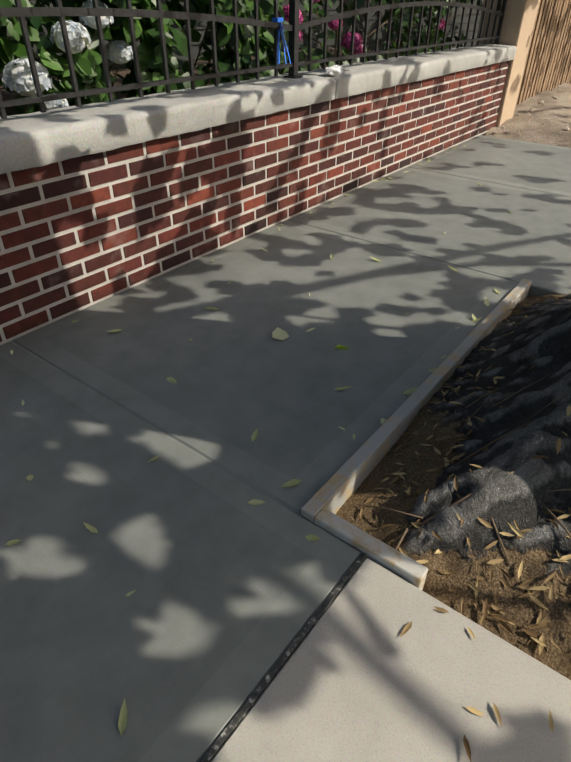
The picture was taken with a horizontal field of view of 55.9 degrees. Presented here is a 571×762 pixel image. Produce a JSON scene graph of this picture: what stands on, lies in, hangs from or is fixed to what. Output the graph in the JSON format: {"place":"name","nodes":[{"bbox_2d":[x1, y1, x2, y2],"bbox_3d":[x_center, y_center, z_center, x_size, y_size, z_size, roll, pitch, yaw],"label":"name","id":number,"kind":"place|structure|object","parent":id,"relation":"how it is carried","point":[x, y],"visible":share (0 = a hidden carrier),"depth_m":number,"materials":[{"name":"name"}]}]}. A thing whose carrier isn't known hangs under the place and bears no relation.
{"place":"outdoors","nodes":[
{"label":"outdoors","id":0,"kind":"place"},
{"bbox_2d":[0,135,570,761],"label":"sidewalk","id":1,"kind":"structure","parent":0,"point":[184,647],"depth_m":1.78,"materials":[{"name":"concrete"}]},
{"bbox_2d":[5,145,518,735],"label":"fallen leaves","id":2,"kind":"object","parent":1,"relation":"on","point":[279,333],"visible":0.9,"depth_m":1.77,"materials":[{"name":"green plant"}]},
{"bbox_2d":[200,553,366,761],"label":"expansion joint","id":3,"kind":"object","parent":1,"relation":"on","point":[216,746],"visible":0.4,"depth_m":1.16,"materials":[{"name":"black rubber"}]},
{"bbox_2d":[335,345,348,348],"bbox_3d":[0.247,-0.130,2.209,0.101,0.055,0.026,-5,36,-7],"label":"leaf","id":4,"kind":"object","parent":1,"relation":"on","point":[340,347],"visible":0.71,"depth_m":2.19,"materials":[{"name":"green plant"}]},
{"bbox_2d":[301,279,531,523],"bbox_3d":[0.636,-0.031,2.119,0.045,0.105,1.888,25,42,30],"label":"form board","id":5,"kind":"object","parent":1,"relation":"on","point":[337,490],"visible":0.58,"depth_m":1.80,"materials":[{"name":"brown wood"}]},
{"bbox_2d":[497,0,501,10],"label":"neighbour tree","id":6,"kind":"object","parent":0,"point":[499,5],"visible":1,"depth_m":5.01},
{"bbox_2d":[485,83,570,147],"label":"dirt yard","id":7,"kind":"structure","parent":0,"point":[544,126],"depth_m":5.80,"materials":[{"name":"brown soil"}]},
{"bbox_2d":[501,96,570,130],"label":"rubble stones","id":8,"kind":"object","parent":7,"relation":"on","point":[542,102],"visible":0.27,"depth_m":6.07,"materials":[{"name":"stone"}]},
{"label":"ground","id":9,"kind":"structure","parent":0,"visible":0},
{"bbox_2d":[0,47,408,116],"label":"garden bed","id":10,"kind":"object","parent":9,"relation":"on","point":[7,95],"depth_m":4.54,"materials":[{"name":"brown soil"}]},
{"bbox_2d":[0,0,482,115],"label":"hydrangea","id":11,"kind":"object","parent":10,"relation":"on","point":[88,66],"depth_m":2.79,"materials":[{"name":"plant"}]},
{"bbox_2d":[278,0,444,53],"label":"pink flowers","id":12,"kind":"object","parent":11,"relation":"on","point":[346,42],"visible":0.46,"depth_m":4.06,"materials":[{"name":"pink plant"}]},
{"bbox_2d":[0,0,483,80],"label":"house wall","id":13,"kind":"structure","parent":9,"relation":"on","point":[199,27],"depth_m":7.20,"materials":[{"name":"grey paint"}]},
{"bbox_2d":[0,61,508,344],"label":"brick wall","id":14,"kind":"structure","parent":9,"relation":"on","point":[77,234],"depth_m":2.77,"materials":[{"name":"red brick"}]},
{"bbox_2d":[0,44,516,173],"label":"wall coping","id":15,"kind":"object","parent":14,"relation":"on","point":[34,139],"depth_m":2.58,"materials":[{"name":"concrete"}]},
{"bbox_2d":[0,0,506,118],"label":"iron fence","id":16,"kind":"object","parent":15,"relation":"on","point":[294,26],"visible":1,"depth_m":2.79,"materials":[{"name":"black metal"}]},
{"bbox_2d":[272,17,290,64],"bbox_3d":[-0.024,-1.901,3.012,0.106,0.219,0.098,25,42,30],"label":"blue ribbon","id":17,"kind":"object","parent":16,"relation":"attached to","point":[279,19],"visible":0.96,"depth_m":3.01,"materials":[{"name":"blue fabric"}]},
{"bbox_2d":[324,65,344,76],"bbox_3d":[0.298,-1.913,3.315,0.103,0.066,0.165,25,42,30],"label":"crumpled paper","id":18,"kind":"object","parent":15,"relation":"on","point":[335,70],"visible":1,"depth_m":3.28,"materials":[{"name":"white paper"}]},
{"bbox_2d":[210,558,570,761],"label":"concrete slab","id":19,"kind":"structure","parent":9,"relation":"on","point":[357,678],"depth_m":1.12,"materials":[{"name":"beige concrete"}]},
{"bbox_2d":[335,293,570,679],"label":"tree pit soil and roots","id":20,"kind":"structure","parent":9,"relation":"on","point":[501,496],"depth_m":1.48,"materials":[{"name":"brown soil"}]},
{"bbox_2d":[315,508,427,589],"bbox_3d":[0.218,0.461,1.436,0.318,0.103,0.045,25,42,30],"label":"wooden edging board","id":21,"kind":"object","parent":20,"relation":"on","point":[398,563],"visible":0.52,"depth_m":1.39,"materials":[{"name":"brown wood"}]},
{"bbox_2d":[357,302,570,565],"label":"twigs","id":22,"kind":"object","parent":20,"relation":"on","point":[492,520],"visible":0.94,"depth_m":1.56,"materials":[{"name":"brown wood"}]},
{"bbox_2d":[358,297,570,761],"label":"leaf litter","id":23,"kind":"object","parent":20,"relation":"on","point":[499,617],"visible":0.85,"depth_m":1.38,"materials":[{"name":"brown plant"}]},
{"bbox_2d":[476,0,539,126],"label":"stucco pier","id":24,"kind":"structure","parent":9,"relation":"on","point":[518,23],"depth_m":5.45,"materials":[{"name":"beige paint"}]},
{"bbox_2d":[516,0,570,104],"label":"wooden picket fence","id":25,"kind":"object","parent":9,"relation":"on","point":[547,64],"visible":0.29,"depth_m":7.09,"materials":[{"name":"brown wood"}]}
]}

